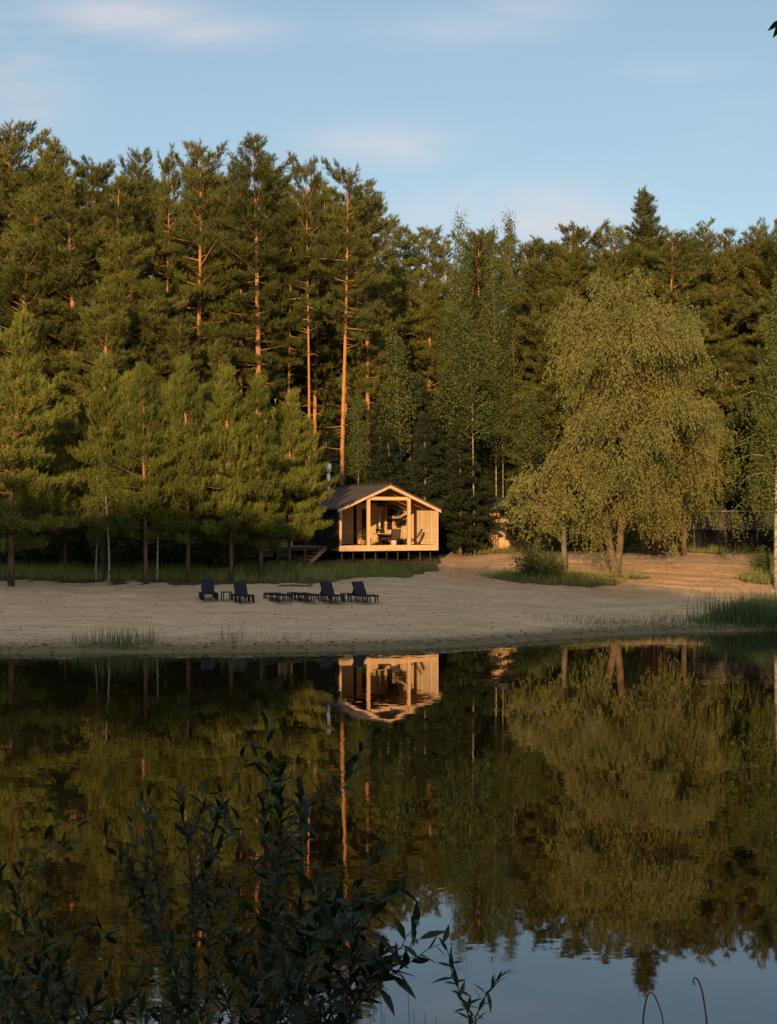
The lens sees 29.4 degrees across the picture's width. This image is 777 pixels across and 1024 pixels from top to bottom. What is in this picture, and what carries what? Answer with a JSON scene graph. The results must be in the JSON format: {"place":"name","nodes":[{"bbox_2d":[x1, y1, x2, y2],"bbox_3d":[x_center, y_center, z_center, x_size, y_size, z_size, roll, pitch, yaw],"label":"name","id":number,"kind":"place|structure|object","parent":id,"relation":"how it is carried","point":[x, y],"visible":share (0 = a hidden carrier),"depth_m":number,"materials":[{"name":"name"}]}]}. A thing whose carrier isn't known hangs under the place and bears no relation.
{"place":"outdoors","nodes":[
{"label":"outdoors","id":0,"kind":"place"},
{"bbox_2d":[0,630,776,1023],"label":"water","id":1,"kind":"structure","parent":0,"point":[546,832],"depth_m":26.34,"materials":[{"name":"black liquid"}]},
{"bbox_2d":[0,429,776,653],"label":"ground","id":2,"kind":"structure","parent":0,"point":[26,613],"depth_m":71.62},
{"bbox_2d":[0,119,64,349],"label":"pine tree","id":3,"kind":"object","parent":2,"relation":"on","point":[13,145],"visible":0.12,"depth_m":98.91,"materials":[{"name":"green plant"}]},
{"bbox_2d":[0,356,75,563],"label":"pine tree","id":4,"kind":"object","parent":2,"relation":"on","point":[44,442],"visible":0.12,"depth_m":85.20,"materials":[{"name":"green plant"}]},
{"bbox_2d":[0,304,81,586],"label":"pine tree","id":5,"kind":"object","parent":2,"relation":"on","point":[27,478],"visible":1,"depth_m":75.83,"materials":[{"name":"green plant"}]},
{"bbox_2d":[0,815,90,1023],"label":"sapling","id":6,"kind":"object","parent":2,"relation":"on","point":[16,903],"visible":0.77,"depth_m":6.48,"materials":[{"name":"green plant"}]},
{"bbox_2d":[0,182,92,534],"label":"pine tree","id":7,"kind":"object","parent":2,"relation":"on","point":[41,216],"visible":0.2,"depth_m":92.80,"materials":[{"name":"green plant"}]},
{"bbox_2d":[0,230,94,512],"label":"pine tree","id":8,"kind":"object","parent":2,"relation":"on","point":[8,289],"visible":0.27,"depth_m":90.04,"materials":[{"name":"green plant"}]},
{"bbox_2d":[20,532,83,567],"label":"bush","id":9,"kind":"object","parent":2,"relation":"on","point":[58,555],"visible":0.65,"depth_m":84.63,"materials":[{"name":"green plant"}]},
{"bbox_2d":[0,164,106,368],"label":"pine tree","id":10,"kind":"object","parent":2,"relation":"on","point":[31,177],"visible":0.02,"depth_m":96.48,"materials":[{"name":"green plant"}]},
{"bbox_2d":[27,406,95,570],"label":"pine tree","id":11,"kind":"object","parent":2,"relation":"on","point":[59,434],"visible":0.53,"depth_m":82.64,"materials":[{"name":"green plant"}]},
{"bbox_2d":[29,135,104,375],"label":"pine tree","id":12,"kind":"object","parent":2,"relation":"on","point":[52,152],"visible":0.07,"depth_m":97.36,"materials":[{"name":"green plant"}]},
{"bbox_2d":[0,201,139,552],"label":"pine tree","id":13,"kind":"object","parent":2,"relation":"on","point":[73,268],"visible":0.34,"depth_m":90.15,"materials":[{"name":"green plant"}]},
{"bbox_2d":[51,278,144,522],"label":"pine tree","id":14,"kind":"object","parent":2,"relation":"on","point":[93,329],"visible":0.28,"depth_m":87.23,"materials":[{"name":"green plant"}]},
{"bbox_2d":[76,459,126,584],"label":"birch tree","id":15,"kind":"object","parent":2,"relation":"on","point":[103,484],"visible":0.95,"depth_m":76.66,"materials":[{"name":"green plant"}]},
{"bbox_2d":[60,349,145,578],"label":"pine tree","id":16,"kind":"object","parent":2,"relation":"on","point":[101,426],"visible":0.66,"depth_m":78.93,"materials":[{"name":"green plant"}]},
{"bbox_2d":[0,894,212,1023],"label":"sapling","id":17,"kind":"object","parent":2,"relation":"on","point":[67,998],"visible":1,"depth_m":5.51,"materials":[{"name":"green plant"}]},
{"bbox_2d":[48,154,166,355],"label":"pine tree","id":18,"kind":"object","parent":2,"relation":"on","point":[99,173],"visible":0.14,"depth_m":97.88,"materials":[{"name":"green plant"}]},
{"bbox_2d":[51,230,191,468],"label":"pine tree","id":19,"kind":"object","parent":2,"relation":"on","point":[127,246],"visible":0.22,"depth_m":91.05,"materials":[{"name":"green plant"}]},
{"bbox_2d":[82,526,162,570],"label":"bush","id":20,"kind":"object","parent":2,"relation":"on","point":[132,554],"visible":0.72,"depth_m":84.01,"materials":[{"name":"green plant"}]},
{"bbox_2d":[79,175,198,389],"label":"pine tree","id":21,"kind":"object","parent":2,"relation":"on","point":[113,208],"visible":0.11,"depth_m":97.30,"materials":[{"name":"green plant"}]},
{"bbox_2d":[98,356,189,583],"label":"pine tree","id":22,"kind":"object","parent":2,"relation":"on","point":[153,412],"visible":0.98,"depth_m":76.72,"materials":[{"name":"green plant"}]},
{"bbox_2d":[109,274,178,489],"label":"pine tree","id":23,"kind":"object","parent":2,"relation":"on","point":[150,358],"visible":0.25,"depth_m":90.65,"materials":[{"name":"green plant"}]},
{"bbox_2d":[117,147,196,355],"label":"pine tree","id":24,"kind":"object","parent":2,"relation":"on","point":[137,170],"visible":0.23,"depth_m":103.54,"materials":[{"name":"green plant"}]},
{"bbox_2d":[145,142,192,335],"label":"pine tree","id":25,"kind":"object","parent":2,"relation":"on","point":[166,167],"visible":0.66,"depth_m":100.70,"materials":[{"name":"green plant"}]},
{"bbox_2d":[83,690,266,1023],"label":"sapling","id":26,"kind":"object","parent":2,"relation":"on","point":[147,910],"visible":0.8,"depth_m":6.53,"materials":[{"name":"green plant"}]},
{"bbox_2d":[136,354,229,581],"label":"pine tree","id":27,"kind":"object","parent":2,"relation":"on","point":[177,428],"visible":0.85,"depth_m":77.94,"materials":[{"name":"green plant"}]},
{"bbox_2d":[144,313,232,545],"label":"pine tree","id":28,"kind":"object","parent":2,"relation":"on","point":[176,338],"visible":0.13,"depth_m":90.54,"materials":[{"name":"green plant"}]},
{"bbox_2d":[148,138,240,417],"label":"pine tree","id":29,"kind":"object","parent":2,"relation":"on","point":[182,207],"visible":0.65,"depth_m":99.50,"materials":[{"name":"green plant"}]},
{"bbox_2d":[140,516,250,567],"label":"bush","id":30,"kind":"object","parent":2,"relation":"on","point":[182,549],"visible":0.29,"depth_m":84.11,"materials":[{"name":"green plant"}]},
{"bbox_2d":[176,178,237,397],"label":"pine tree","id":31,"kind":"object","parent":2,"relation":"on","point":[193,304],"visible":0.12,"depth_m":102.70,"materials":[{"name":"green plant"}]},
{"bbox_2d":[182,378,242,570],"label":"pine tree","id":32,"kind":"object","parent":2,"relation":"on","point":[206,393],"visible":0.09,"depth_m":83.95,"materials":[{"name":"green plant"}]},
{"bbox_2d":[196,337,238,521],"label":"pine tree","id":33,"kind":"object","parent":2,"relation":"on","point":[217,348],"visible":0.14,"depth_m":92.76,"materials":[{"name":"green plant"}]},
{"bbox_2d":[177,363,273,580],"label":"pine tree","id":34,"kind":"object","parent":2,"relation":"on","point":[222,428],"visible":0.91,"depth_m":78.57,"materials":[{"name":"green plant"}]},
{"bbox_2d":[176,521,274,570],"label":"bush","id":35,"kind":"object","parent":2,"relation":"on","point":[221,556],"visible":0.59,"depth_m":82.91,"materials":[{"name":"green plant"}]},
{"bbox_2d":[134,924,340,1023],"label":"sapling","id":36,"kind":"object","parent":2,"relation":"on","point":[172,998],"visible":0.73,"depth_m":5.84,"materials":[{"name":"green plant"}]},
{"bbox_2d":[215,167,277,422],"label":"pine tree","id":37,"kind":"object","parent":2,"relation":"on","point":[241,386],"visible":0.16,"depth_m":103.20,"materials":[{"name":"green plant"}]},
{"bbox_2d":[198,131,312,551],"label":"pine tree","id":38,"kind":"object","parent":2,"relation":"on","point":[266,190],"visible":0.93,"depth_m":96.42,"materials":[{"name":"green plant"}]},
{"bbox_2d":[226,369,302,578],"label":"pine tree","id":39,"kind":"object","parent":2,"relation":"on","point":[266,490],"visible":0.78,"depth_m":79.35,"materials":[{"name":"green plant"}]},
{"bbox_2d":[233,192,323,460],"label":"pine tree","id":40,"kind":"object","parent":2,"relation":"on","point":[278,390],"visible":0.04,"depth_m":106.88,"materials":[{"name":"green plant"}]},
{"bbox_2d":[253,206,324,544],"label":"pine tree","id":41,"kind":"object","parent":2,"relation":"on","point":[301,347],"visible":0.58,"depth_m":98.77,"materials":[{"name":"green plant"}]},
{"bbox_2d":[253,386,326,572],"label":"pine tree","id":42,"kind":"object","parent":2,"relation":"on","point":[289,431],"visible":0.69,"depth_m":82.75,"materials":[{"name":"green plant"}]},
{"bbox_2d":[200,690,400,1023],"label":"sapling","id":43,"kind":"object","parent":2,"relation":"on","point":[272,872],"visible":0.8,"depth_m":6.17,"materials":[{"name":"green plant"}]},
{"bbox_2d":[276,150,335,459],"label":"pine tree","id":44,"kind":"object","parent":2,"relation":"on","point":[314,183],"visible":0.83,"depth_m":98.22,"materials":[{"name":"green plant"}]},
{"bbox_2d":[280,414,339,567],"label":"pine tree","id":45,"kind":"object","parent":2,"relation":"on","point":[322,524],"visible":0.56,"depth_m":83.63,"materials":[{"name":"green plant"}]},
{"bbox_2d":[264,199,361,463],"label":"pine tree","id":46,"kind":"object","parent":2,"relation":"on","point":[316,395],"visible":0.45,"depth_m":104.24,"materials":[{"name":"green plant"}]},
{"bbox_2d":[268,247,390,477],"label":"pine tree","id":47,"kind":"object","parent":2,"relation":"on","point":[337,356],"visible":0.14,"depth_m":106.56,"materials":[{"name":"green plant"}]},
{"bbox_2d":[313,419,353,491],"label":"spruce tree","id":48,"kind":"object","parent":2,"relation":"on","point":[328,435],"visible":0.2,"depth_m":102.55,"materials":[{"name":"green plant"}]},
{"bbox_2d":[226,868,449,1023],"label":"sapling","id":49,"kind":"object","parent":2,"relation":"on","point":[326,909],"visible":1,"depth_m":5.30,"materials":[{"name":"green plant"}]},
{"bbox_2d":[296,156,395,553],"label":"pine tree","id":50,"kind":"object","parent":2,"relation":"on","point":[337,215],"visible":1,"depth_m":96.83,"materials":[{"name":"green plant"}]},
{"bbox_2d":[297,207,394,443],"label":"pine tree","id":51,"kind":"object","parent":2,"relation":"on","point":[349,391],"visible":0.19,"depth_m":106.52,"materials":[{"name":"green plant"}]},
{"bbox_2d":[340,387,372,483],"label":"aspen tree","id":52,"kind":"object","parent":2,"relation":"on","point":[356,420],"visible":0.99,"depth_m":96.66,"materials":[{"name":"green plant"}]},
{"bbox_2d":[328,179,405,459],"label":"pine tree","id":53,"kind":"object","parent":2,"relation":"on","point":[377,227],"visible":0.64,"depth_m":100.67,"materials":[{"name":"green plant"}]},
{"bbox_2d":[293,464,441,561],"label":"cabin","id":54,"kind":"object","parent":2,"relation":"on","point":[353,510],"visible":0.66,"depth_m":91.97,"materials":[{"name":"wood"}]},
{"bbox_2d":[351,396,407,551],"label":"spruce tree","id":55,"kind":"object","parent":2,"relation":"on","point":[374,436],"visible":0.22,"depth_m":98.32,"materials":[{"name":"green plant"}]},
{"bbox_2d":[0,539,773,587],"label":"grass","id":56,"kind":"structure","parent":2,"relation":"on","point":[115,572],"depth_m":82.84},
{"bbox_2d":[0,552,773,652],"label":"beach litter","id":57,"kind":"object","parent":2,"relation":"on","point":[331,641],"visible":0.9,"depth_m":61.95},
{"bbox_2d":[371,427,411,553],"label":"spruce tree","id":58,"kind":"object","parent":2,"relation":"on","point":[388,451],"visible":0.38,"depth_m":96.46,"materials":[{"name":"green plant"}]},
{"bbox_2d":[369,326,425,552],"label":"aspen tree","id":59,"kind":"object","parent":2,"relation":"on","point":[395,397],"visible":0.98,"depth_m":98.12,"materials":[{"name":"green plant"}]},
{"bbox_2d":[379,215,421,296],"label":"pine tree","id":60,"kind":"object","parent":2,"relation":"on","point":[393,244],"visible":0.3,"depth_m":145.57,"materials":[{"name":"green plant"}]},
{"bbox_2d":[34,609,767,651],"bbox_3d":[1.764,4.908,64.471,34.222,1.311,9.284,0,0,-30],"label":"sedge","id":61,"kind":"object","parent":2,"relation":"on","point":[127,644],"visible":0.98,"depth_m":58.61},
{"bbox_2d":[368,257,436,419],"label":"pine tree","id":62,"kind":"object","parent":2,"relation":"on","point":[410,344],"visible":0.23,"depth_m":114.51,"materials":[{"name":"green plant"}]},
{"bbox_2d":[370,368,439,551],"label":"spruce tree","id":63,"kind":"object","parent":2,"relation":"on","point":[412,390],"visible":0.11,"depth_m":100.05,"materials":[{"name":"green plant"}]},
{"bbox_2d":[391,279,456,431],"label":"pine tree","id":64,"kind":"object","parent":2,"relation":"on","point":[429,305],"visible":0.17,"depth_m":114.88,"materials":[{"name":"green plant"}]},
{"bbox_2d":[401,224,447,319],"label":"pine tree","id":65,"kind":"object","parent":2,"relation":"on","point":[427,247],"visible":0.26,"depth_m":149.29,"materials":[{"name":"green plant"}]},
{"bbox_2d":[400,408,464,554],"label":"spruce tree","id":66,"kind":"object","parent":2,"relation":"on","point":[427,462],"visible":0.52,"depth_m":96.96,"materials":[{"name":"green plant"}]},
{"bbox_2d":[424,233,457,317],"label":"pine tree","id":67,"kind":"object","parent":2,"relation":"on","point":[440,249],"visible":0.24,"depth_m":147.70,"materials":[{"name":"green plant"}]},
{"bbox_2d":[412,281,492,409],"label":"pine tree","id":68,"kind":"object","parent":2,"relation":"on","point":[430,355],"visible":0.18,"depth_m":112.01,"materials":[{"name":"green plant"}]},
{"bbox_2d":[419,457,486,553],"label":"spruce tree","id":69,"kind":"object","parent":2,"relation":"on","point":[442,465],"visible":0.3,"depth_m":97.01,"materials":[{"name":"green plant"}]},
{"bbox_2d":[415,297,495,553],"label":"aspen tree","id":70,"kind":"object","parent":2,"relation":"on","point":[453,382],"visible":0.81,"depth_m":97.49,"materials":[{"name":"green plant"}]},
{"bbox_2d":[430,208,484,419],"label":"aspen tree","id":71,"kind":"object","parent":2,"relation":"on","point":[462,276],"visible":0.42,"depth_m":107.83,"materials":[{"name":"green plant"}]},
{"bbox_2d":[424,374,493,551],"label":"spruce tree","id":72,"kind":"object","parent":2,"relation":"on","point":[484,486],"visible":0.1,"depth_m":99.40,"materials":[{"name":"green plant"}]},
{"bbox_2d":[430,419,501,555],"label":"spruce tree","id":73,"kind":"object","parent":2,"relation":"on","point":[455,455],"visible":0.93,"depth_m":96.53,"materials":[{"name":"green plant"}]},
{"bbox_2d":[432,938,510,1023],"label":"sapling","id":74,"kind":"object","parent":2,"relation":"on","point":[466,1005],"visible":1,"depth_m":5.10,"materials":[{"name":"green plant"}]},
{"bbox_2d":[442,313,503,555],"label":"aspen tree","id":75,"kind":"object","parent":2,"relation":"on","point":[470,350],"visible":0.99,"depth_m":96.61,"materials":[{"name":"green plant"}]},
{"bbox_2d":[436,228,514,447],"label":"pine tree","id":76,"kind":"object","parent":2,"relation":"on","point":[478,241],"visible":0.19,"depth_m":111.20,"materials":[{"name":"green plant"}]},
{"bbox_2d":[473,221,521,495],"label":"aspen tree","id":77,"kind":"object","parent":2,"relation":"on","point":[493,318],"visible":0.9,"depth_m":103.85,"materials":[{"name":"green plant"}]},
{"bbox_2d":[479,367,521,496],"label":"aspen tree","id":78,"kind":"object","parent":2,"relation":"on","point":[505,417],"visible":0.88,"depth_m":103.54,"materials":[{"name":"green plant"}]},
{"bbox_2d":[465,235,539,426],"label":"pine tree","id":79,"kind":"object","parent":2,"relation":"on","point":[519,253],"visible":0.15,"depth_m":112.53,"materials":[{"name":"green plant"}]},
{"bbox_2d":[480,498,528,548],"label":"house","id":80,"kind":"structure","parent":2,"relation":"on","point":[500,531],"depth_m":101.07,"materials":[{"name":"brown wood"}]},
{"bbox_2d":[495,206,530,469],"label":"aspen tree","id":81,"kind":"object","parent":2,"relation":"on","point":[512,321],"visible":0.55,"depth_m":107.93,"materials":[{"name":"green plant"}]},
{"bbox_2d":[504,383,551,525],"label":"aspen tree","id":82,"kind":"object","parent":2,"relation":"on","point":[529,404],"visible":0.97,"depth_m":97.23,"materials":[{"name":"green plant"}]},
{"bbox_2d":[495,236,571,419],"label":"pine tree","id":83,"kind":"object","parent":2,"relation":"on","point":[530,249],"visible":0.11,"depth_m":110.64,"materials":[{"name":"green plant"}]},
{"bbox_2d":[508,540,560,579],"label":"bush","id":84,"kind":"object","parent":2,"relation":"on","point":[532,563],"visible":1,"depth_m":83.61,"materials":[{"name":"green plant"}]},
{"bbox_2d":[496,436,576,545],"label":"spruce tree","id":85,"kind":"object","parent":2,"relation":"on","point":[511,537],"visible":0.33,"depth_m":97.21,"materials":[{"name":"plant"}]},
{"bbox_2d":[494,452,582,571],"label":"willow tree","id":86,"kind":"object","parent":2,"relation":"on","point":[548,514],"visible":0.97,"depth_m":85.76,"materials":[{"name":"green plant"}]},
{"bbox_2d":[498,282,584,505],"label":"pine tree","id":87,"kind":"object","parent":2,"relation":"on","point":[546,393],"visible":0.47,"depth_m":101.75,"materials":[{"name":"green plant"}]},
{"bbox_2d":[527,248,599,522],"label":"pine tree","id":88,"kind":"object","parent":2,"relation":"on","point":[572,278],"visible":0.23,"depth_m":104.64,"materials":[{"name":"green plant"}]},
{"bbox_2d":[501,218,637,524],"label":"pine tree","id":89,"kind":"object","parent":2,"relation":"on","point":[579,236],"visible":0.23,"depth_m":105.69,"materials":[{"name":"green plant"}]},
{"bbox_2d":[578,223,641,503],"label":"pine tree","id":90,"kind":"object","parent":2,"relation":"on","point":[611,240],"visible":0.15,"depth_m":105.57,"materials":[{"name":"green plant"}]},
{"bbox_2d":[591,241,659,498],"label":"pine tree","id":91,"kind":"object","parent":2,"relation":"on","point":[628,254],"visible":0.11,"depth_m":105.17,"materials":[{"name":"green plant"}]},
{"bbox_2d":[584,184,676,507],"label":"spruce tree","id":92,"kind":"object","parent":2,"relation":"on","point":[647,232],"visible":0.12,"depth_m":106.33,"materials":[{"name":"plant"}]},
{"bbox_2d":[535,267,738,574],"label":"willow tree","id":93,"kind":"object","parent":2,"relation":"on","point":[618,350],"visible":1,"depth_m":84.85,"materials":[{"name":"green plant"}]},
{"bbox_2d":[613,481,691,554],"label":"tree","id":94,"kind":"object","parent":2,"relation":"on","point":[645,549],"visible":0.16,"depth_m":95.87,"materials":[{"name":"green plant"}]},
{"bbox_2d":[632,225,725,509],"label":"pine tree","id":95,"kind":"object","parent":2,"relation":"on","point":[662,261],"visible":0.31,"depth_m":102.52,"materials":[{"name":"green plant"}]},
{"bbox_2d":[623,234,757,507],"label":"pine tree","id":96,"kind":"object","parent":2,"relation":"on","point":[699,289],"visible":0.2,"depth_m":103.14,"materials":[{"name":"green plant"}]},
{"bbox_2d":[665,424,743,555],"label":"willow tree","id":97,"kind":"object","parent":2,"relation":"on","point":[685,502],"visible":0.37,"depth_m":94.52,"materials":[{"name":"green plant"}]},
{"bbox_2d":[686,216,734,509],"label":"pine tree","id":98,"kind":"object","parent":2,"relation":"on","point":[711,244],"visible":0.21,"depth_m":105.36,"materials":[{"name":"green plant"}]},
{"bbox_2d":[656,510,773,550],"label":"fence","id":99,"kind":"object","parent":2,"relation":"on","point":[706,535],"depth_m":99.48,"materials":[{"name":"metal"}]},
{"bbox_2d":[679,262,764,508],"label":"pine tree","id":100,"kind":"object","parent":2,"relation":"on","point":[729,391],"visible":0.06,"depth_m":104.64,"materials":[{"name":"green plant"}]},
{"bbox_2d":[681,587,776,631],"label":"reeds","id":101,"kind":"object","parent":2,"relation":"on","point":[754,611],"visible":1,"depth_m":69.53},
{"bbox_2d":[689,245,769,509],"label":"pine tree","id":102,"kind":"object","parent":2,"relation":"on","point":[719,310],"visible":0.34,"depth_m":103.57,"materials":[{"name":"green plant"}]},
{"bbox_2d":[711,216,776,509],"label":"pine tree","id":103,"kind":"object","parent":2,"relation":"on","point":[759,240],"visible":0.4,"depth_m":105.75,"materials":[{"name":"green plant"}]},
{"bbox_2d":[716,239,776,503],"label":"pine tree","id":104,"kind":"object","parent":2,"relation":"on","point":[771,267],"visible":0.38,"depth_m":103.66,"materials":[{"name":"green plant"}]},
{"bbox_2d":[718,272,776,588],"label":"birch tree","id":105,"kind":"object","parent":2,"relation":"on","point":[768,416],"visible":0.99,"depth_m":83.54,"materials":[{"name":"green plant"}]},
{"bbox_2d":[0,0,776,420],"label":"sky","id":106,"kind":"structure","parent":0,"point":[551,113],"materials":[{"name":"blue"}]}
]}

